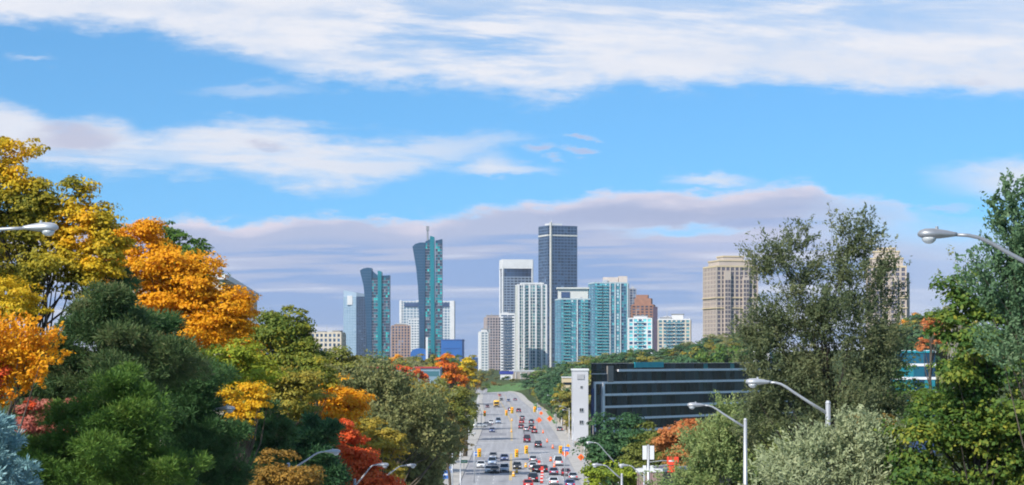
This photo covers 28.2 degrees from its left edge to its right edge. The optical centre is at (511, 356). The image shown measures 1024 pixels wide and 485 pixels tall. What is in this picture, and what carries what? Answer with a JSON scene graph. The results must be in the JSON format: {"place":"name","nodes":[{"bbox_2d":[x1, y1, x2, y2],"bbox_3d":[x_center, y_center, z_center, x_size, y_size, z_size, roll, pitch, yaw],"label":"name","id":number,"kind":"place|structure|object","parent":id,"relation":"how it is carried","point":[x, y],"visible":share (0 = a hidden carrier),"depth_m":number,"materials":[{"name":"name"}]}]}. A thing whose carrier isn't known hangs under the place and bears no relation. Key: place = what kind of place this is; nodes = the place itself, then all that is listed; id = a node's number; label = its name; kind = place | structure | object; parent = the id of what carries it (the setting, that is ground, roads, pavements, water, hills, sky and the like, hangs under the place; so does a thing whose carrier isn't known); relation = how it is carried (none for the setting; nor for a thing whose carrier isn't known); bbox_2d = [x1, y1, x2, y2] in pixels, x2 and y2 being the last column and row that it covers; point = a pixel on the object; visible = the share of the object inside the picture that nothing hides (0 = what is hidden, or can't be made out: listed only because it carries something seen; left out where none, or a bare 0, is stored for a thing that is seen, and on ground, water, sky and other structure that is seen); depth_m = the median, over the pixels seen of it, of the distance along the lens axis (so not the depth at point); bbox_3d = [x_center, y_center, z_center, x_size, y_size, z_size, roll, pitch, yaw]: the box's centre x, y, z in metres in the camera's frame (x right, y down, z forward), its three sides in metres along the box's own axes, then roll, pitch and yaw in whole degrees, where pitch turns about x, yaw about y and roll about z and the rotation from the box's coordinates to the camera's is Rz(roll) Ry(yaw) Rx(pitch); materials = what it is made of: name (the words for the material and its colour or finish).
{"place":"outdoors","nodes":[
{"label":"outdoors","id":0,"kind":"place"},
{"bbox_2d":[138,274,258,415],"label":"beige building","id":1,"kind":"structure","parent":0,"point":[230,280],"depth_m":200.72,"materials":[{"name":"concrete"}]},
{"bbox_2d":[443,391,484,484],"bbox_3d":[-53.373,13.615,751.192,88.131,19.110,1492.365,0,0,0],"label":"pavement","id":2,"kind":"structure","parent":0,"point":[477,430],"depth_m":498.62,"materials":[{"name":"concrete"}]},
{"bbox_2d":[0,0,1023,356],"label":"sky","id":3,"kind":"structure","parent":0,"point":[312,144],"materials":[{"name":"blue"}]},
{"bbox_2d":[3,350,1023,484],"bbox_3d":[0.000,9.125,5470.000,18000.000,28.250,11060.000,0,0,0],"label":"ground","id":4,"kind":"structure","parent":0,"point":[526,393],"depth_m":810.36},
{"bbox_2d":[0,351,36,409],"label":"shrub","id":5,"kind":"object","parent":4,"relation":"on","point":[32,405],"visible":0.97,"depth_m":51.78,"materials":[{"name":"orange plant"}]},
{"bbox_2d":[0,409,44,484],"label":"spruce","id":6,"kind":"object","parent":4,"relation":"on","point":[14,470],"visible":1,"depth_m":39.92,"materials":[{"name":"blue plant"}]},
{"bbox_2d":[0,274,53,411],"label":"deciduous tree","id":7,"kind":"object","parent":4,"relation":"on","point":[27,302],"visible":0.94,"depth_m":69.74,"materials":[{"name":"yellow plant"}]},
{"bbox_2d":[0,220,58,235],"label":"street lamp","id":8,"kind":"object","parent":4,"relation":"on","point":[47,228],"visible":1,"depth_m":44.91,"materials":[{"name":"grey metal"}]},
{"bbox_2d":[0,306,75,457],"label":"deciduous tree","id":9,"kind":"object","parent":4,"relation":"on","point":[15,349],"visible":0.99,"depth_m":51.87,"materials":[{"name":"orange plant"}]},
{"bbox_2d":[12,396,87,436],"bbox_3d":[-13.196,5.386,56.924,2.719,8.568,1.627,0,0,0],"label":"shrub","id":10,"kind":"object","parent":4,"relation":"on","point":[28,424],"visible":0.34,"depth_m":56.72,"materials":[{"name":"red plant"}]},
{"bbox_2d":[0,136,138,404],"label":"deciduous tree","id":11,"kind":"object","parent":4,"relation":"on","point":[22,205],"visible":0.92,"depth_m":75.43,"materials":[{"name":"yellow plant"}]},
{"bbox_2d":[0,278,216,433],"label":"pine","id":12,"kind":"object","parent":4,"relation":"on","point":[111,324],"visible":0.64,"depth_m":65.29,"materials":[{"name":"green plant"}]},
{"bbox_2d":[3,358,216,484],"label":"pine","id":13,"kind":"object","parent":4,"relation":"on","point":[114,440],"visible":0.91,"depth_m":53.25,"materials":[{"name":"green plant"}]},
{"bbox_2d":[83,263,144,386],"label":"pine","id":14,"kind":"object","parent":4,"relation":"on","point":[135,282],"visible":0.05,"depth_m":77.93,"materials":[{"name":"green plant"}]},
{"bbox_2d":[92,216,266,392],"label":"deciduous tree","id":15,"kind":"object","parent":4,"relation":"on","point":[203,304],"visible":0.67,"depth_m":94.13,"materials":[{"name":"orange plant"}]},
{"bbox_2d":[145,220,231,339],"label":"deciduous tree","id":16,"kind":"object","parent":4,"relation":"on","point":[178,235],"visible":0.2,"depth_m":107.70,"materials":[{"name":"green plant"}]},
{"bbox_2d":[134,301,260,484],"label":"pine","id":17,"kind":"object","parent":4,"relation":"on","point":[198,426],"visible":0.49,"depth_m":71.35,"materials":[{"name":"green plant"}]},
{"bbox_2d":[192,337,289,470],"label":"deciduous tree","id":18,"kind":"object","parent":4,"relation":"on","point":[259,367],"visible":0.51,"depth_m":83.57,"materials":[{"name":"green plant"}]},
{"bbox_2d":[216,380,276,477],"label":"deciduous tree","id":19,"kind":"object","parent":4,"relation":"on","point":[249,411],"visible":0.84,"depth_m":76.77,"materials":[{"name":"yellow plant"}]},
{"bbox_2d":[222,394,304,470],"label":"pine","id":20,"kind":"object","parent":4,"relation":"on","point":[283,430],"visible":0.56,"depth_m":103.36,"materials":[{"name":"green plant"}]},
{"bbox_2d":[226,447,326,484],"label":"shrub","id":21,"kind":"object","parent":4,"relation":"on","point":[276,475],"visible":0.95,"depth_m":91.40,"materials":[{"name":"orange plant"}]},
{"bbox_2d":[236,304,341,408],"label":"deciduous tree","id":22,"kind":"object","parent":4,"relation":"on","point":[280,336],"visible":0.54,"depth_m":133.83,"materials":[{"name":"green plant"}]},
{"bbox_2d":[243,364,338,432],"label":"deciduous tree","id":23,"kind":"object","parent":4,"relation":"on","point":[288,393],"visible":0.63,"depth_m":117.45,"materials":[{"name":"green plant"}]},
{"bbox_2d":[285,352,341,416],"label":"deciduous tree","id":24,"kind":"object","parent":4,"relation":"on","point":[333,381],"visible":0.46,"depth_m":125.24,"materials":[{"name":"green plant"}]},
{"bbox_2d":[287,448,340,466],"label":"street lamp","id":25,"kind":"object","parent":4,"relation":"on","point":[335,451],"visible":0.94,"depth_m":99.95,"materials":[{"name":"grey metal"}]},
{"bbox_2d":[275,410,352,484],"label":"pine","id":26,"kind":"object","parent":4,"relation":"on","point":[320,433],"visible":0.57,"depth_m":115.02,"materials":[{"name":"green plant"}]},
{"bbox_2d":[308,330,345,358],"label":"apartment block","id":27,"kind":"structure","parent":4,"relation":"on","point":[327,339],"depth_m":1500.76,"materials":[{"name":"beige concrete"}]},
{"bbox_2d":[306,373,378,484],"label":"deciduous tree","id":28,"kind":"object","parent":4,"relation":"on","point":[349,403],"visible":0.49,"depth_m":129.18,"materials":[{"name":"orange plant"}]},
{"bbox_2d":[323,345,369,461],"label":"deciduous tree","id":29,"kind":"object","parent":4,"relation":"on","point":[345,358],"visible":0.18,"depth_m":237.74,"materials":[{"name":"green plant"}]},
{"bbox_2d":[343,290,366,356],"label":"glass tower","id":30,"kind":"structure","parent":4,"relation":"on","point":[354,319],"depth_m":2251.81,"materials":[{"name":"blue glass"}]},
{"bbox_2d":[332,418,406,484],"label":"deciduous tree","id":31,"kind":"object","parent":4,"relation":"on","point":[359,461],"visible":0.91,"depth_m":123.49,"materials":[{"name":"red plant"}]},
{"bbox_2d":[353,462,388,484],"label":"street lamp","id":32,"kind":"object","parent":4,"relation":"on","point":[383,465],"visible":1,"depth_m":116.95,"materials":[{"name":"grey metal"}]},
{"bbox_2d":[360,268,390,360],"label":"curved tower","id":33,"kind":"structure","parent":4,"relation":"on","point":[377,291],"depth_m":2150.50,"materials":[{"name":"glass"}]},
{"bbox_2d":[354,416,417,479],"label":"deciduous tree","id":34,"kind":"object","parent":4,"relation":"on","point":[386,441],"visible":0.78,"depth_m":164.19,"materials":[{"name":"yellow plant"}]},
{"bbox_2d":[321,348,465,484],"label":"deciduous tree","id":35,"kind":"object","parent":4,"relation":"on","point":[417,418],"visible":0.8,"depth_m":203.73,"materials":[{"name":"green plant"}]},
{"bbox_2d":[391,323,410,359],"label":"apartment block","id":36,"kind":"structure","parent":4,"relation":"on","point":[400,338],"depth_m":2100.51,"materials":[{"name":"concrete"}]},
{"bbox_2d":[388,364,429,381],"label":"deciduous tree","id":37,"kind":"object","parent":4,"relation":"on","point":[422,376],"visible":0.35,"depth_m":428.86,"materials":[{"name":"orange plant"}]},
{"bbox_2d":[377,367,441,383],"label":"commercial building","id":38,"kind":"structure","parent":4,"relation":"on","point":[433,373],"depth_m":900.00,"materials":[{"name":"blue metal"}]},
{"bbox_2d":[408,318,418,350],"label":"apartment tower","id":39,"kind":"structure","parent":4,"relation":"on","point":[413,323],"depth_m":2399.74,"materials":[{"name":"white paint"}]},
{"bbox_2d":[404,360,429,366],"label":"roadside tree","id":40,"kind":"object","parent":4,"relation":"on","point":[417,364],"visible":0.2,"depth_m":980.45,"materials":[{"name":"green plant"}]},
{"bbox_2d":[410,337,428,359],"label":"blue pavilion","id":41,"kind":"structure","parent":4,"relation":"on","point":[415,352],"depth_m":2080.00,"materials":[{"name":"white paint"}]},
{"bbox_2d":[371,421,469,484],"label":"deciduous tree","id":42,"kind":"object","parent":4,"relation":"on","point":[433,473],"visible":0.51,"depth_m":208.48,"materials":[{"name":"green plant"}]},
{"bbox_2d":[399,300,454,338],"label":"office tower","id":43,"kind":"structure","parent":4,"relation":"on","point":[408,310],"depth_m":2599.70,"materials":[{"name":"white paint"}]},
{"bbox_2d":[413,226,442,360],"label":"curved tower","id":44,"kind":"structure","parent":4,"relation":"on","point":[428,256],"depth_m":2150.50,"materials":[{"name":"glass"}]},
{"bbox_2d":[403,377,453,402],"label":"deciduous tree","id":45,"kind":"object","parent":4,"relation":"on","point":[435,385],"visible":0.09,"depth_m":329.19,"materials":[{"name":"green plant"}]},
{"bbox_2d":[434,353,470,457],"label":"deciduous tree","id":46,"kind":"object","parent":4,"relation":"on","point":[453,373],"visible":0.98,"depth_m":438.92,"materials":[{"name":"orange plant"}]},
{"bbox_2d":[441,339,464,360],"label":"blue building","id":47,"kind":"structure","parent":4,"relation":"on","point":[455,347],"depth_m":2100.00,"materials":[{"name":"glass"}]},
{"bbox_2d":[430,377,480,469],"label":"deciduous tree","id":48,"kind":"object","parent":4,"relation":"on","point":[459,407],"visible":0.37,"depth_m":388.06,"materials":[{"name":"green plant"}]},
{"bbox_2d":[435,371,479,421],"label":"deciduous tree","id":49,"kind":"object","parent":4,"relation":"on","point":[473,390],"visible":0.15,"depth_m":558.99,"materials":[{"name":"green plant"}]},
{"bbox_2d":[442,410,474,484],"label":"deciduous tree","id":50,"kind":"object","parent":4,"relation":"on","point":[463,441],"visible":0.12,"depth_m":329.85,"materials":[{"name":"green plant"}]},
{"bbox_2d":[458,357,479,455],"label":"deciduous tree","id":51,"kind":"object","parent":4,"relation":"on","point":[467,360],"visible":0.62,"depth_m":469.23,"materials":[{"name":"yellow plant"}]},
{"bbox_2d":[478,329,489,370],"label":"apartment block","id":52,"kind":"structure","parent":4,"relation":"on","point":[483,349],"depth_m":1900.55,"materials":[{"name":"white paint"}]},
{"bbox_2d":[484,312,499,369],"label":"apartment block","id":53,"kind":"structure","parent":4,"relation":"on","point":[491,322],"depth_m":2000.86,"materials":[{"name":"concrete"}]},
{"bbox_2d":[499,371,512,379],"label":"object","id":54,"kind":"object","parent":4,"relation":"on","point":[506,373],"visible":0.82,"depth_m":1470.00,"materials":[{"name":"white paint"}]},
{"bbox_2d":[500,312,514,370],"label":"apartment block","id":55,"kind":"structure","parent":4,"relation":"on","point":[507,341],"depth_m":1799.74,"materials":[{"name":"white paint"}]},
{"bbox_2d":[487,383,529,391],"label":"grass bank","id":56,"kind":"structure","parent":4,"relation":"on","point":[505,388],"depth_m":1351.14,"materials":[{"name":"plant"}]},
{"bbox_2d":[499,259,532,316],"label":"office tower","id":57,"kind":"structure","parent":4,"relation":"on","point":[513,273],"depth_m":2421.35,"materials":[{"name":"white concrete"}]},
{"bbox_2d":[509,370,534,378],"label":"building","id":58,"kind":"structure","parent":4,"relation":"on","point":[516,374],"depth_m":1482.52,"materials":[{"name":"beige concrete"}]},
{"bbox_2d":[520,373,535,391],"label":"hillside tree","id":59,"kind":"object","parent":4,"relation":"on","point":[527,382],"visible":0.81,"depth_m":1228.01,"materials":[{"name":"green plant"}]},
{"bbox_2d":[515,282,546,369],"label":"apartment tower","id":60,"kind":"structure","parent":4,"relation":"on","point":[530,326],"depth_m":1850.86,"materials":[{"name":"white concrete"}]},
{"bbox_2d":[534,384,545,408],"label":"roadside tree","id":61,"kind":"object","parent":4,"relation":"on","point":[540,392],"visible":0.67,"depth_m":898.36,"materials":[{"name":"green plant"}]},
{"bbox_2d":[539,379,555,413],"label":"roadside tree","id":62,"kind":"object","parent":4,"relation":"on","point":[543,383],"visible":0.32,"depth_m":818.96,"materials":[{"name":"green plant"}]},
{"bbox_2d":[541,374,567,401],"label":"hillside tree","id":63,"kind":"object","parent":4,"relation":"on","point":[549,388],"visible":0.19,"depth_m":799.38,"materials":[{"name":"green plant"}]},
{"bbox_2d":[538,220,577,367],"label":"glass tower","id":64,"kind":"structure","parent":4,"relation":"on","point":[557,254],"depth_m":2290.32,"materials":[{"name":"glass"}]},
{"bbox_2d":[550,383,571,429],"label":"roadside tree","id":65,"kind":"object","parent":4,"relation":"on","point":[566,396],"visible":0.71,"depth_m":638.51,"materials":[{"name":"green plant"}]},
{"bbox_2d":[538,404,590,463],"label":"verge","id":66,"kind":"structure","parent":4,"relation":"on","point":[567,431],"depth_m":618.06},
{"bbox_2d":[561,377,571,421],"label":"beige office","id":67,"kind":"structure","parent":4,"relation":"on","point":[567,381],"depth_m":719.90,"materials":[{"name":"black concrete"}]},
{"bbox_2d":[555,287,590,366],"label":"condo tower","id":68,"kind":"structure","parent":4,"relation":"on","point":[572,324],"depth_m":1702.26,"materials":[{"name":"glass"}]},
{"bbox_2d":[571,369,588,440],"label":"stair tower","id":69,"kind":"structure","parent":4,"relation":"on","point":[580,397],"depth_m":553.50,"materials":[{"name":"grey concrete"}]},
{"bbox_2d":[578,459,636,484],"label":"shrub","id":70,"kind":"object","parent":4,"relation":"on","point":[595,475],"visible":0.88,"depth_m":199.16,"materials":[{"name":"green plant"}]},
{"bbox_2d":[588,276,628,356],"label":"condo tower","id":71,"kind":"structure","parent":4,"relation":"on","point":[608,297],"depth_m":1692.59,"materials":[{"name":"glass"}]},
{"bbox_2d":[601,356,624,362],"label":"hillside tree","id":72,"kind":"object","parent":4,"relation":"on","point":[616,360],"visible":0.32,"depth_m":926.59,"materials":[{"name":"green plant"}]},
{"bbox_2d":[571,412,656,484],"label":"deciduous tree","id":73,"kind":"object","parent":4,"relation":"on","point":[611,445],"visible":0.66,"depth_m":224.27,"materials":[{"name":"green plant"}]},
{"bbox_2d":[629,287,635,317],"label":"apartment tower","id":74,"kind":"structure","parent":4,"relation":"on","point":[632,293],"depth_m":2000.03,"materials":[{"name":"grey concrete"}]},
{"bbox_2d":[628,309,652,353],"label":"apartment block","id":75,"kind":"structure","parent":4,"relation":"on","point":[640,332],"depth_m":1600.87,"materials":[{"name":"white paint"}]},
{"bbox_2d":[631,295,657,353],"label":"brick tower","id":76,"kind":"structure","parent":4,"relation":"on","point":[643,305],"depth_m":1950.85,"materials":[{"name":"red brick"}]},
{"bbox_2d":[617,420,673,467],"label":"deciduous tree","id":77,"kind":"object","parent":4,"relation":"on","point":[634,456],"visible":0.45,"depth_m":214.20,"materials":[{"name":"green plant"}]},
{"bbox_2d":[636,351,655,361],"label":"hillside tree","id":78,"kind":"object","parent":4,"relation":"on","point":[645,358],"visible":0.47,"depth_m":928.77,"materials":[{"name":"green plant"}]},
{"bbox_2d":[658,314,690,350],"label":"apartment block","id":79,"kind":"structure","parent":4,"relation":"on","point":[674,329],"depth_m":1501.08,"materials":[{"name":"beige concrete"}]},
{"bbox_2d":[646,418,704,466],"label":"deciduous tree","id":80,"kind":"object","parent":4,"relation":"on","point":[668,438],"visible":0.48,"depth_m":204.29,"materials":[{"name":"orange plant"}]},
{"bbox_2d":[636,464,736,484],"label":"building","id":81,"kind":"structure","parent":4,"relation":"on","point":[661,467],"depth_m":196.00,"materials":[{"name":"white paint"}]},
{"bbox_2d":[591,351,792,436],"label":"office building","id":82,"kind":"structure","parent":4,"relation":"on","point":[661,395],"depth_m":585.55,"materials":[{"name":"black glass"}]},
{"bbox_2d":[694,346,728,362],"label":"hillside tree","id":83,"kind":"object","parent":4,"relation":"on","point":[720,357],"visible":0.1,"depth_m":686.25,"materials":[{"name":"green plant"}]},
{"bbox_2d":[635,389,795,484],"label":"shrub","id":84,"kind":"object","parent":4,"relation":"on","point":[713,448],"visible":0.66,"depth_m":118.96,"materials":[{"name":"green plant"}]},
{"bbox_2d":[687,402,746,484],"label":"street lamp","id":85,"kind":"object","parent":4,"relation":"on","point":[692,405],"visible":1,"depth_m":91.94,"materials":[{"name":"grey metal"}]},
{"bbox_2d":[702,256,757,337],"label":"beige tower","id":86,"kind":"structure","parent":4,"relation":"on","point":[727,286],"depth_m":1402.95,"materials":[{"name":"concrete"}]},
{"bbox_2d":[703,267,756,337],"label":"windows","id":87,"kind":"structure","parent":86,"relation":"in","point":[750,286],"depth_m":1404.96,"materials":[{"name":"grey glass"}]},
{"bbox_2d":[715,345,748,362],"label":"hillside tree","id":88,"kind":"object","parent":4,"relation":"on","point":[733,354],"visible":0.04,"depth_m":685.93,"materials":[{"name":"green plant"}]},
{"bbox_2d":[746,377,830,471],"bbox_3d":[8.848,5.496,65.000,2.818,9.708,0.393,0,0,0],"label":"street lamp","id":89,"kind":"object","parent":4,"relation":"on","point":[752,382],"visible":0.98,"depth_m":64.95,"materials":[{"name":"grey metal"}]},
{"bbox_2d":[727,202,923,484],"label":"deciduous tree","id":90,"kind":"object","parent":4,"relation":"on","point":[805,374],"visible":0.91,"depth_m":111.31,"materials":[{"name":"green plant"}]},
{"bbox_2d":[737,400,924,484],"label":"shrub","id":91,"kind":"object","parent":4,"relation":"on","point":[813,456],"visible":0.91,"depth_m":62.33,"materials":[{"name":"green plant"}]},
{"bbox_2d":[866,247,909,337],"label":"beige tower","id":92,"kind":"structure","parent":4,"relation":"on","point":[901,273],"depth_m":1301.39,"materials":[{"name":"concrete"}]},
{"bbox_2d":[868,284,909,327],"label":"windows","id":93,"kind":"structure","parent":92,"relation":"in","point":[880,316],"depth_m":1301.60,"materials":[{"name":"grey glass"}]},
{"bbox_2d":[886,350,935,452],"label":"office building","id":94,"kind":"structure","parent":4,"relation":"on","point":[919,373],"depth_m":469.96,"materials":[{"name":"glass"}]},
{"bbox_2d":[881,362,944,451],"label":"deciduous tree","id":95,"kind":"object","parent":4,"relation":"on","point":[921,386],"visible":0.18,"depth_m":178.96,"materials":[{"name":"green plant"}]},
{"bbox_2d":[912,335,947,392],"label":"hillside tree","id":96,"kind":"object","parent":4,"relation":"on","point":[937,348],"visible":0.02,"depth_m":685.50,"materials":[{"name":"orange plant"}]},
{"bbox_2d":[914,317,946,453],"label":"deciduous tree","id":97,"kind":"object","parent":4,"relation":"on","point":[922,346],"visible":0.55,"depth_m":429.72,"materials":[{"name":"orange plant"}]},
{"bbox_2d":[926,341,959,388],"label":"hillside tree","id":98,"kind":"object","parent":4,"relation":"on","point":[941,356],"visible":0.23,"depth_m":686.05,"materials":[{"name":"green plant"}]},
{"bbox_2d":[863,265,1023,484],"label":"deciduous tree","id":99,"kind":"object","parent":4,"relation":"on","point":[973,438],"visible":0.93,"depth_m":61.43,"materials":[{"name":"green plant"}]},
{"bbox_2d":[934,245,984,472],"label":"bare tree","id":100,"kind":"object","parent":4,"relation":"on","point":[951,352],"visible":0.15,"depth_m":149.86,"materials":[{"name":"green plant"}]},
{"bbox_2d":[917,226,1023,262],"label":"street lamp","id":101,"kind":"object","parent":4,"relation":"on","point":[929,235],"visible":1,"depth_m":40.96,"materials":[{"name":"grey metal"}]},
{"bbox_2d":[946,167,1023,447],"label":"deciduous tree","id":102,"kind":"object","parent":4,"relation":"on","point":[1011,278],"visible":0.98,"depth_m":49.83,"materials":[{"name":"green plant"}]},
{"bbox_2d":[459,388,580,484],"bbox_3d":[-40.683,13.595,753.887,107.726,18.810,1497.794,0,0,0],"label":"road","id":103,"kind":"structure","parent":0,"point":[495,444],"depth_m":535.78,"materials":[{"name":"asphalt"}]},
{"bbox_2d":[469,429,559,466],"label":"road patches","id":104,"kind":"object","parent":103,"relation":"on","point":[548,447],"visible":0.73,"depth_m":523.73,"materials":[{"name":"asphalt"}]},
{"bbox_2d":[484,388,599,484],"bbox_3d":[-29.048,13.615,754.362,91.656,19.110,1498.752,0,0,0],"label":"pavement","id":105,"kind":"structure","parent":0,"point":[576,462],"depth_m":538.89,"materials":[{"name":"concrete"}]},
{"bbox_2d":[643,445,678,481],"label":"signal pole","id":106,"kind":"object","parent":105,"relation":"on","point":[648,453],"visible":0.92,"depth_m":185.92,"materials":[{"name":"grey metal"}]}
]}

